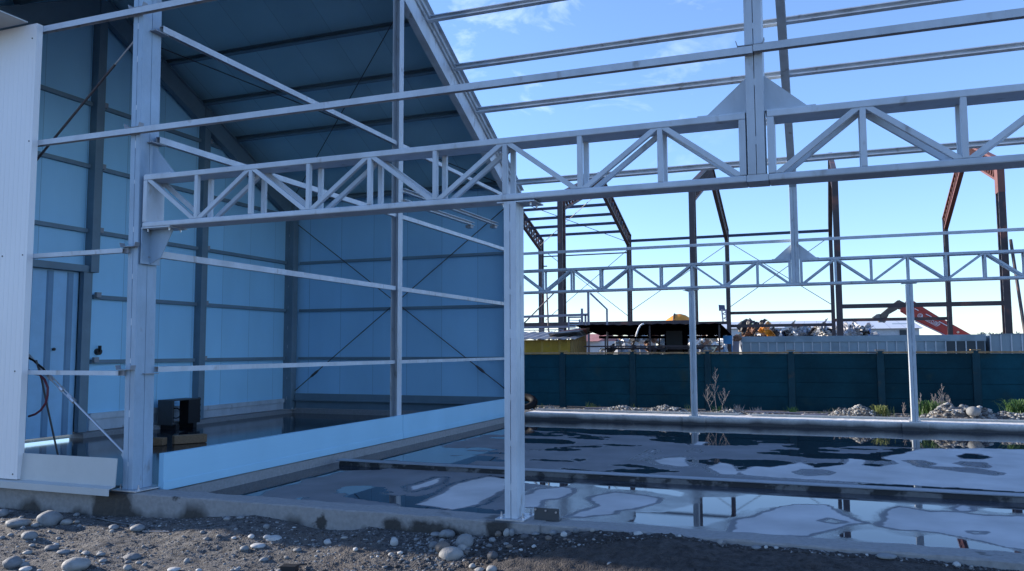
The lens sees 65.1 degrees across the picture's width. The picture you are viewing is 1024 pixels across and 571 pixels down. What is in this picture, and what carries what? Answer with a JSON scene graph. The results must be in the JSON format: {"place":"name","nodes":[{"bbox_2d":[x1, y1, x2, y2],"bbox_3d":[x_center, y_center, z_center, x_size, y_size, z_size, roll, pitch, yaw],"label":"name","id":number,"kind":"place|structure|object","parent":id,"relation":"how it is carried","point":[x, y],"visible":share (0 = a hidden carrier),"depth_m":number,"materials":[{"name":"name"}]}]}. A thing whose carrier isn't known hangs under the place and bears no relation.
{"place":"outdoors","nodes":[
{"label":"outdoors","id":0,"kind":"place"},
{"bbox_2d":[0,405,976,570],"bbox_3d":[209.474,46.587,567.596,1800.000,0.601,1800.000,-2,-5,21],"label":"ground","id":1,"kind":"structure","parent":0,"point":[668,554],"depth_m":6.81,"materials":[{"name":"gravel"}]},
{"bbox_2d":[0,508,9,516],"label":"stone","id":2,"kind":"object","parent":1,"relation":"on","point":[4,512],"visible":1,"depth_m":8.80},
{"bbox_2d":[2,556,22,568],"bbox_3d":[-4.172,2.323,6.721,0.152,0.113,0.144,-2,-5,21],"label":"stone","id":3,"kind":"object","parent":1,"relation":"on","point":[12,562],"visible":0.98,"depth_m":6.67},
{"bbox_2d":[5,518,31,527],"bbox_3d":[-5.054,2.429,8.208,0.229,0.098,0.221,-2,-5,21],"label":"stone","id":4,"kind":"object","parent":1,"relation":"on","point":[15,522],"visible":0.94,"depth_m":8.15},
{"bbox_2d":[19,562,29,566],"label":"stone","id":5,"kind":"object","parent":1,"relation":"on","point":[23,564],"visible":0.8,"depth_m":6.72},
{"bbox_2d":[19,566,31,570],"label":"stone","id":6,"kind":"object","parent":1,"relation":"on","point":[26,568],"visible":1,"depth_m":6.59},
{"bbox_2d":[21,531,37,539],"bbox_3d":[-4.656,2.413,7.748,0.143,0.088,0.154,4,-6,-41],"label":"stone","id":7,"kind":"object","parent":1,"relation":"on","point":[29,535],"visible":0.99,"depth_m":7.70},
{"bbox_2d":[36,510,63,526],"bbox_3d":[-4.788,2.419,8.307,0.228,0.180,0.224,-1,-5,7],"label":"stone","id":8,"kind":"object","parent":1,"relation":"on","point":[48,518],"visible":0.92,"depth_m":8.23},
{"bbox_2d":[44,544,58,550],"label":"stone","id":9,"kind":"object","parent":1,"relation":"on","point":[50,547],"visible":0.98,"depth_m":7.35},
{"bbox_2d":[57,549,70,553],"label":"stone","id":10,"kind":"object","parent":1,"relation":"on","point":[63,551],"visible":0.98,"depth_m":7.15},
{"bbox_2d":[60,519,72,524],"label":"stone","id":11,"kind":"object","parent":1,"relation":"on","point":[66,522],"visible":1,"depth_m":8.28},
{"bbox_2d":[61,557,90,570],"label":"stone","id":12,"kind":"object","parent":1,"relation":"on","point":[77,563],"visible":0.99,"depth_m":6.59,"materials":[{"name":"stone"}]},
{"bbox_2d":[88,517,129,524],"bbox_3d":[-4.144,2.447,8.337,0.845,0.036,0.066,-3,-5,33],"label":"stick","id":13,"kind":"object","parent":1,"relation":"on","point":[110,520],"visible":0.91,"depth_m":8.34,"materials":[{"name":"grey wood"}]},
{"bbox_2d":[109,524,118,529],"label":"stone","id":14,"kind":"object","parent":1,"relation":"on","point":[115,526],"visible":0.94,"depth_m":8.02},
{"bbox_2d":[123,564,131,569],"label":"stone","id":15,"kind":"object","parent":1,"relation":"on","point":[127,566],"visible":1,"depth_m":6.65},
{"bbox_2d":[123,553,141,559],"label":"stone","id":16,"kind":"object","parent":1,"relation":"on","point":[131,556],"visible":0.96,"depth_m":6.98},
{"bbox_2d":[130,524,144,531],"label":"stone","id":17,"kind":"object","parent":1,"relation":"on","point":[137,528],"visible":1,"depth_m":7.90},
{"bbox_2d":[167,567,180,570],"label":"stone","id":18,"kind":"object","parent":1,"relation":"on","point":[174,569],"visible":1,"depth_m":6.61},
{"bbox_2d":[69,409,292,437],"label":"foundation kerb","id":19,"kind":"structure","parent":1,"relation":"on","point":[98,433],"depth_m":18.73,"materials":[{"name":"concrete"}]},
{"bbox_2d":[240,545,248,550],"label":"stone","id":20,"kind":"object","parent":1,"relation":"on","point":[244,548],"visible":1,"depth_m":7.13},
{"bbox_2d":[250,543,265,548],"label":"stone","id":21,"kind":"object","parent":1,"relation":"on","point":[257,545],"visible":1,"depth_m":7.19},
{"bbox_2d":[259,557,268,561],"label":"stone","id":22,"kind":"object","parent":1,"relation":"on","point":[264,559],"visible":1,"depth_m":6.84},
{"bbox_2d":[266,535,281,540],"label":"stone","id":23,"kind":"object","parent":1,"relation":"on","point":[274,537],"visible":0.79,"depth_m":7.35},
{"bbox_2d":[280,563,306,570],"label":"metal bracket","id":24,"kind":"object","parent":1,"relation":"on","point":[289,567],"visible":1,"depth_m":6.55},
{"bbox_2d":[155,417,504,491],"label":"foundation kerb","id":25,"kind":"structure","parent":1,"relation":"on","point":[230,481],"depth_m":11.66,"materials":[{"name":"concrete"}]},
{"bbox_2d":[292,408,422,415],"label":"foundation kerb","id":26,"kind":"structure","parent":1,"relation":"on","point":[343,411],"depth_m":21.08,"materials":[{"name":"concrete"}]},
{"bbox_2d":[390,537,397,545],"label":"stone","id":27,"kind":"object","parent":1,"relation":"on","point":[394,541],"visible":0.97,"depth_m":7.00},
{"bbox_2d":[429,541,437,548],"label":"stone","id":28,"kind":"object","parent":1,"relation":"on","point":[432,544],"visible":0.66,"depth_m":6.85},
{"bbox_2d":[435,541,449,552],"bbox_3d":[-0.583,2.197,6.733,0.123,0.107,0.123,3,-5,-32],"label":"stone","id":29,"kind":"object","parent":1,"relation":"on","point":[440,546],"visible":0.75,"depth_m":6.70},
{"bbox_2d":[439,546,463,560],"bbox_3d":[-0.499,2.229,6.657,0.215,0.125,0.209,-2,-5,21],"label":"stone","id":30,"kind":"object","parent":1,"relation":"on","point":[451,553],"visible":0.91,"depth_m":6.59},
{"bbox_2d":[457,544,467,550],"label":"stone","id":31,"kind":"object","parent":1,"relation":"on","point":[462,547],"visible":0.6,"depth_m":6.72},
{"bbox_2d":[455,534,473,546],"bbox_3d":[-0.404,2.181,6.815,0.155,0.153,0.152,0,-5,-2],"label":"stone","id":32,"kind":"object","parent":1,"relation":"on","point":[467,540],"visible":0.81,"depth_m":6.77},
{"bbox_2d":[486,565,496,570],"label":"stone","id":33,"kind":"object","parent":1,"relation":"on","point":[491,568],"visible":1,"depth_m":6.18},
{"bbox_2d":[487,551,498,558],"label":"stone","id":34,"kind":"object","parent":1,"relation":"on","point":[492,555],"visible":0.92,"depth_m":6.47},
{"bbox_2d":[0,0,1023,521],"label":"steel hall","id":35,"kind":"structure","parent":1,"relation":"on","point":[232,206],"depth_m":15.92,"materials":[{"name":"metal"}]},
{"bbox_2d":[28,357,48,416],"bbox_3d":[-5.521,1.186,9.353,0.355,0.703,0.045,-2,-5,21],"label":"hose","id":36,"kind":"object","parent":35,"relation":"hanging from","point":[47,390],"visible":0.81,"depth_m":9.32,"materials":[{"name":"rubber"}]},
{"bbox_2d":[35,360,58,454],"bbox_3d":[-5.490,1.458,9.485,0.033,1.161,0.414,-1,-5,12],"label":"leaning pole","id":37,"kind":"object","parent":35,"relation":"on","point":[49,416],"visible":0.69,"depth_m":9.51,"materials":[{"name":"grey metal"}]},
{"bbox_2d":[25,259,92,439],"bbox_3d":[-8.948,1.149,14.502,0.200,3.295,3.090,-2,-5,21],"label":"door","id":38,"kind":"structure","parent":35,"relation":"in","point":[54,291],"depth_m":15.37,"materials":[{"name":"metal"}]},
{"bbox_2d":[0,485,1023,570],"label":"foundation kerb","id":39,"kind":"structure","parent":1,"relation":"on","point":[164,503],"depth_m":7.59,"materials":[{"name":"concrete"}]},
{"bbox_2d":[534,507,561,520],"bbox_3d":[0.320,2.024,7.132,0.230,0.105,0.115,-2,-5,21],"label":"angle bracket","id":40,"kind":"object","parent":39,"relation":"on","point":[550,514],"visible":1,"depth_m":7.09,"materials":[{"name":"grey metal"}]},
{"bbox_2d":[486,513,546,535],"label":"foundation kerb","id":41,"kind":"structure","parent":1,"relation":"on","point":[528,526],"depth_m":7.02,"materials":[{"name":"concrete"}]},
{"bbox_2d":[524,394,537,409],"bbox_3d":[0.225,3.064,20.886,0.915,0.470,0.710,-2,-5,21],"label":"tyre","id":42,"kind":"object","parent":1,"relation":"on","point":[532,400],"visible":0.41,"depth_m":20.72,"materials":[{"name":"rubber"}]},
{"bbox_2d":[524,331,592,352],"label":"yellow shed","id":43,"kind":"structure","parent":1,"relation":"on","point":[575,343],"depth_m":25.05,"materials":[{"name":"metal"}]},
{"bbox_2d":[548,328,589,335],"bbox_3d":[1.893,1.526,25.730,1.142,0.348,1.672,-2,-5,21],"label":"loose roof sheet","id":44,"kind":"object","parent":43,"relation":"on","point":[573,332],"visible":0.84,"depth_m":25.25,"materials":[{"name":"grey metal"}]},
{"bbox_2d":[524,293,607,351],"bbox_3d":[1.293,2.000,28.773,4.492,3.614,0.365,-2,-5,21],"label":"pipe gantry","id":45,"kind":"object","parent":1,"relation":"on","point":[587,320],"visible":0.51,"depth_m":28.38,"materials":[{"name":"metal"}]},
{"bbox_2d":[568,316,581,339],"bbox_3d":[2.197,2.409,27.925,0.500,2.655,0.060,-2,-5,21],"label":"louvre frame","id":46,"kind":"object","parent":1,"relation":"on","point":[569,324],"visible":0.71,"depth_m":28.00,"materials":[{"name":"metal"}]},
{"bbox_2d":[587,334,630,351],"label":"house","id":47,"kind":"structure","parent":1,"relation":"on","point":[595,340],"depth_m":43.96,"materials":[{"name":"paint"}]},
{"bbox_2d":[602,405,646,410],"bbox_3d":[2.786,3.041,19.791,1.193,0.179,0.947,-2,-5,21],"label":"gravel heap","id":48,"kind":"object","parent":1,"relation":"on","point":[621,407],"visible":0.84,"depth_m":19.62,"materials":[{"name":"gravel"}]},
{"bbox_2d":[576,323,731,351],"bbox_3d":[4.727,2.486,26.727,4.933,2.290,5.000,-2,-5,21],"label":"open canopy","id":49,"kind":"object","parent":1,"relation":"on","point":[711,330],"visible":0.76,"depth_m":26.08,"materials":[{"name":"brown metal"}]},
{"bbox_2d":[700,347,713,351],"bbox_3d":[5.894,1.976,24.251,0.398,0.383,0.241,-2,-5,21],"label":"scrap piece","id":50,"kind":"object","parent":49,"relation":"in","point":[707,348],"visible":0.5,"depth_m":24.24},
{"bbox_2d":[605,347,703,351],"bbox_3d":[4.572,2.738,25.371,3.176,1.570,0.600,-2,-5,21],"label":"work bench","id":51,"kind":"object","parent":1,"relation":"on","point":[655,349],"visible":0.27,"depth_m":25.26,"materials":[{"name":"brown metal"}]},
{"bbox_2d":[601,343,727,351],"bbox_3d":[6.665,3.646,35.033,6.127,2.330,1.942,-2,-5,21],"label":"scrap mound","id":52,"kind":"object","parent":1,"relation":"on","point":[699,350],"depth_m":35.09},
{"bbox_2d":[645,404,688,411],"bbox_3d":[3.733,2.980,19.393,1.111,0.208,0.933,-2,-5,21],"label":"gravel heap","id":53,"kind":"object","parent":1,"relation":"on","point":[665,407],"visible":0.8,"depth_m":19.24,"materials":[{"name":"gravel"}]},
{"bbox_2d":[664,328,687,351],"bbox_3d":[5.305,2.437,25.855,0.612,2.243,0.820,-2,-5,21],"label":"dark cabinet","id":54,"kind":"object","parent":1,"relation":"on","point":[676,336],"visible":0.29,"depth_m":25.55,"materials":[{"name":"black metal"}]},
{"bbox_2d":[683,415,705,424],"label":"foundation kerb","id":55,"kind":"structure","parent":1,"relation":"on","point":[688,420],"depth_m":17.85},
{"bbox_2d":[723,336,732,351],"bbox_3d":[7.238,2.656,26.860,0.296,1.950,0.060,-2,-5,21],"label":"blue board","id":56,"kind":"object","parent":1,"relation":"on","point":[727,339],"visible":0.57,"depth_m":26.90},
{"bbox_2d":[715,409,742,414],"bbox_3d":[5.069,2.981,18.884,0.686,0.136,0.903,-2,-5,21],"label":"gravel heap","id":57,"kind":"object","parent":1,"relation":"on","point":[729,411],"visible":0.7,"depth_m":18.74,"materials":[{"name":"gravel"}]},
{"bbox_2d":[702,370,728,411],"bbox_3d":[4.920,2.518,19.362,0.668,1.111,0.285,-2,-5,21],"label":"dry weed","id":58,"kind":"object","parent":57,"relation":"on","point":[716,390],"visible":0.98,"depth_m":19.34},
{"bbox_2d":[733,334,741,351],"bbox_3d":[7.658,2.654,27.195,0.316,2.006,0.249,-2,-5,21],"label":"rusty post","id":59,"kind":"object","parent":1,"relation":"on","point":[737,338],"visible":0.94,"depth_m":27.18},
{"bbox_2d":[689,321,823,344],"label":"warehouse","id":60,"kind":"structure","parent":1,"relation":"on","point":[734,330],"depth_m":83.91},
{"bbox_2d":[719,305,726,320],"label":"lattice mast","id":61,"kind":"object","parent":60,"relation":"on","point":[721,308],"visible":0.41,"depth_m":94.12,"materials":[{"name":"white metal"}]},
{"bbox_2d":[524,349,1023,413],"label":"concrete fence","id":62,"kind":"object","parent":1,"relation":"on","point":[780,381],"visible":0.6,"depth_m":19.61,"materials":[{"name":"paint"}]},
{"bbox_2d":[525,410,1023,433],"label":"foundation kerb","id":63,"kind":"structure","parent":1,"relation":"on","point":[886,424],"depth_m":17.33,"materials":[{"name":"concrete"}]},
{"bbox_2d":[535,408,737,415],"bbox_3d":[2.864,3.000,19.080,4.850,0.050,0.120,-2,-5,21],"label":"steel channel","id":64,"kind":"object","parent":63,"relation":"on","point":[632,411],"visible":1,"depth_m":19.10,"materials":[{"name":"metal"}]},
{"bbox_2d":[752,414,1023,422],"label":"steel channel","id":65,"kind":"object","parent":63,"relation":"on","point":[897,418],"visible":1,"depth_m":17.09,"materials":[{"name":"metal"}]},
{"bbox_2d":[745,411,803,413],"bbox_3d":[6.151,2.978,18.845,1.300,0.025,0.110,-3,-5,26],"label":"board offcut","id":66,"kind":"object","parent":1,"relation":"on","point":[775,412],"visible":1,"depth_m":18.78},
{"bbox_2d":[725,332,879,351],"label":"scrap mound","id":67,"kind":"object","parent":1,"relation":"on","point":[740,342],"visible":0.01,"depth_m":55.91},
{"bbox_2d":[864,322,872,330],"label":"scrap piece","id":68,"kind":"object","parent":67,"relation":"on","point":[867,325],"visible":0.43,"depth_m":53.66,"materials":[{"name":"silver metal"}]},
{"bbox_2d":[829,404,887,416],"bbox_3d":[7.720,2.806,17.927,1.265,0.314,0.926,-2,-5,21],"label":"gravel heap","id":69,"kind":"object","parent":1,"relation":"on","point":[858,410],"visible":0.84,"depth_m":17.78,"materials":[{"name":"gravel"}]},
{"bbox_2d":[869,404,894,416],"bbox_3d":[8.116,2.767,17.682,0.500,0.288,0.704,-1,-5,7],"label":"grass tuft","id":70,"kind":"object","parent":69,"relation":"on","point":[881,409],"visible":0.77,"depth_m":17.61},
{"bbox_2d":[741,334,985,353],"bbox_3d":[11.761,2.689,27.386,7.390,1.933,2.335,-2,-5,21],"label":"scrap container","id":71,"kind":"object","parent":1,"relation":"on","point":[962,342],"visible":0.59,"depth_m":26.33,"materials":[{"name":"metal"}]},
{"bbox_2d":[900,420,928,430],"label":"foundation kerb","id":72,"kind":"structure","parent":1,"relation":"on","point":[915,426],"depth_m":16.28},
{"bbox_2d":[872,300,968,334],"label":"excavator","id":73,"kind":"object","parent":1,"relation":"on","point":[939,326],"visible":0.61,"depth_m":54.32,"materials":[{"name":"red paint"}]},
{"bbox_2d":[909,400,944,416],"bbox_3d":[9.226,2.712,17.668,1.032,0.390,0.848,-2,-5,21],"label":"grass tuft","id":74,"kind":"object","parent":1,"relation":"on","point":[926,408],"visible":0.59,"depth_m":17.66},
{"bbox_2d":[931,385,949,405],"bbox_3d":[9.470,2.538,17.729,0.416,0.756,0.258,-2,-5,21],"label":"dry weed","id":75,"kind":"object","parent":1,"relation":"on","point":[946,397],"visible":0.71,"depth_m":17.72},
{"bbox_2d":[920,402,996,418],"bbox_3d":[9.607,2.701,17.238,1.532,0.376,0.963,-2,-5,21],"label":"gravel heap","id":76,"kind":"object","parent":1,"relation":"on","point":[947,410],"visible":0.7,"depth_m":17.03,"materials":[{"name":"gravel"}]},
{"bbox_2d":[966,406,980,416],"bbox_3d":[9.666,2.638,16.812,0.277,0.215,0.287,-2,-5,21],"label":"stone","id":77,"kind":"object","parent":76,"relation":"on","point":[973,411],"visible":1,"depth_m":16.72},
{"bbox_2d":[985,333,1023,350],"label":"scrap container","id":78,"kind":"object","parent":1,"relation":"on","point":[1004,342],"visible":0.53,"depth_m":24.89,"materials":[{"name":"metal"}]},
{"bbox_2d":[991,411,1023,419],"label":"gravel heap","id":79,"kind":"object","parent":1,"relation":"on","point":[1007,415],"visible":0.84,"depth_m":16.66,"materials":[{"name":"gravel"}]},
{"bbox_2d":[998,398,1023,413],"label":"grass tuft","id":80,"kind":"object","parent":1,"relation":"on","point":[1016,407],"visible":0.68,"depth_m":17.06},
{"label":"scrap piece","id":81,"kind":"object","parent":1,"relation":"on","visible":0},
{"bbox_2d":[779,327,789,335],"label":"scrap piece","id":82,"kind":"object","parent":81,"relation":"on","point":[783,329],"visible":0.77,"depth_m":53.08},
{"bbox_2d":[791,329,806,335],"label":"scrap piece","id":83,"kind":"object","parent":81,"relation":"on","point":[800,332],"visible":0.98,"depth_m":53.04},
{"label":"scrap piece","id":84,"kind":"object","parent":1,"relation":"on","visible":0},
{"bbox_2d":[807,326,816,335],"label":"scrap piece","id":85,"kind":"object","parent":84,"relation":"on","point":[811,330],"visible":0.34,"depth_m":52.88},
{"bbox_2d":[811,326,825,335],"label":"scrap piece","id":86,"kind":"object","parent":84,"relation":"on","point":[814,331],"visible":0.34,"depth_m":52.46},
{"bbox_2d":[813,318,827,335],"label":"scrap piece","id":87,"kind":"object","parent":86,"relation":"on","point":[819,328],"visible":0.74,"depth_m":51.71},
{"bbox_2d":[817,326,827,335],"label":"scrap piece","id":88,"kind":"object","parent":84,"relation":"on","point":[824,328],"visible":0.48,"depth_m":52.07,"materials":[{"name":"silver metal"}]},
{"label":"scrap piece","id":89,"kind":"object","parent":1,"relation":"on","visible":0},
{"bbox_2d":[843,322,852,335],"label":"scrap piece","id":90,"kind":"object","parent":89,"relation":"on","point":[846,326],"visible":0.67,"depth_m":51.45,"materials":[{"name":"silver metal"}]},
{"bbox_2d":[849,321,859,335],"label":"scrap piece","id":91,"kind":"object","parent":90,"relation":"on","point":[854,329],"visible":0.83,"depth_m":51.50,"materials":[{"name":"silver metal"}]},
{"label":"scrap piece","id":92,"kind":"object","parent":1,"relation":"on","visible":0},
{"bbox_2d":[770,327,779,335],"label":"scrap piece","id":93,"kind":"object","parent":92,"relation":"on","point":[775,331],"visible":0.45,"depth_m":53.33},
{"bbox_2d":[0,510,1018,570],"bbox_3d":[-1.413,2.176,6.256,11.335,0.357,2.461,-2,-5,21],"label":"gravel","id":94,"kind":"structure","parent":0,"point":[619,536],"depth_m":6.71,"materials":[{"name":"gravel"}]},
{"bbox_2d":[430,532,439,536],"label":"stone","id":95,"kind":"object","parent":94,"relation":"on","point":[435,534],"visible":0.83,"depth_m":7.20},
{"bbox_2d":[439,529,454,537],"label":"stone","id":96,"kind":"object","parent":94,"relation":"on","point":[447,533],"visible":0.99,"depth_m":7.14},
{"bbox_2d":[503,528,509,536],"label":"stone","id":97,"kind":"object","parent":94,"relation":"on","point":[506,532],"visible":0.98,"depth_m":6.97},
{"bbox_2d":[876,553,896,559],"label":"stone","id":98,"kind":"object","parent":94,"relation":"on","point":[885,556],"visible":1,"depth_m":5.89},
{"bbox_2d":[24,413,1023,552],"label":"floor","id":99,"kind":"structure","parent":0,"point":[994,462],"depth_m":10.72,"materials":[{"name":"concrete"}]},
{"bbox_2d":[153,437,166,445],"bbox_3d":[-6.296,2.781,14.319,0.215,0.130,0.200,0,-5,-1],"label":"timber offcut","id":100,"kind":"object","parent":99,"relation":"on","point":[159,441],"visible":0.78,"depth_m":14.22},
{"bbox_2d":[157,397,200,429],"bbox_3d":[-7.289,2.795,17.581,0.448,0.643,0.850,-2,-5,21],"label":"heater box","id":101,"kind":"object","parent":99,"relation":"on","point":[189,413],"visible":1,"depth_m":17.55,"materials":[{"name":"black metal"}]},
{"bbox_2d":[172,433,206,443],"bbox_3d":[-5.876,2.795,14.635,0.569,0.150,0.180,3,-6,-35],"label":"timber offcut","id":102,"kind":"object","parent":99,"relation":"on","point":[189,438],"visible":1,"depth_m":14.55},
{"bbox_2d":[336,458,1023,502],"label":"floor rail","id":103,"kind":"object","parent":99,"relation":"on","point":[843,488],"visible":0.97,"depth_m":9.86,"materials":[{"name":"grey metal"}]},
{"bbox_2d":[614,340,622,345],"bbox_3d":[4.287,2.346,32.404,0.362,0.274,0.332,1,-5,-14],"label":"scrap piece","id":104,"kind":"object","parent":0,"point":[618,343],"visible":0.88,"depth_m":32.32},
{"bbox_2d":[666,313,688,342],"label":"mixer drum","id":105,"kind":"object","parent":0,"point":[679,317],"visible":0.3,"depth_m":46.04,"materials":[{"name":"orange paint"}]},
{"bbox_2d":[529,406,919,416],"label":"gravel","id":106,"kind":"structure","parent":0,"point":[700,410],"depth_m":19.47,"materials":[{"name":"gravel"}]},
{"bbox_2d":[428,0,1023,344],"label":"sky","id":107,"kind":"structure","parent":0,"point":[904,204],"materials":[{"name":"blue"}]},
{"bbox_2d":[523,148,1023,351],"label":"portal building","id":108,"kind":"structure","parent":0,"point":[996,176],"depth_m":45.51,"materials":[{"name":"brown metal"}]},
{"bbox_2d":[823,321,922,334],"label":"warehouse","id":109,"kind":"structure","parent":0,"point":[892,328],"depth_m":70.59,"materials":[{"name":"metal"}]},
{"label":"scrap piece","id":110,"kind":"object","parent":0,"visible":0},
{"bbox_2d":[797,326,810,332],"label":"scrap piece","id":111,"kind":"object","parent":110,"relation":"on","point":[805,329],"visible":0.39,"depth_m":53.75,"materials":[{"name":"silver metal"}]},
{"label":"scrap piece","id":112,"kind":"object","parent":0,"visible":0},
{"bbox_2d":[741,331,751,336],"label":"scrap piece","id":113,"kind":"object","parent":112,"relation":"on","point":[747,333],"visible":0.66,"depth_m":54.16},
{"bbox_2d":[736,318,754,333],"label":"scrap piece","id":114,"kind":"object","parent":113,"relation":"on","point":[745,321],"visible":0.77,"depth_m":54.36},
{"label":"scrap piece","id":115,"kind":"object","parent":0,"visible":0},
{"bbox_2d":[746,327,754,334],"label":"scrap piece","id":116,"kind":"object","parent":115,"relation":"on","point":[751,329],"visible":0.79,"depth_m":53.49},
{"bbox_2d":[754,319,766,328],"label":"scrap piece","id":117,"kind":"object","parent":116,"relation":"on","point":[763,321],"visible":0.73,"depth_m":53.09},
{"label":"scrap piece","id":118,"kind":"object","parent":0,"visible":0},
{"bbox_2d":[758,327,775,335],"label":"scrap piece","id":119,"kind":"object","parent":118,"relation":"on","point":[767,332],"visible":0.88,"depth_m":52.55,"materials":[{"name":"orange paint"}]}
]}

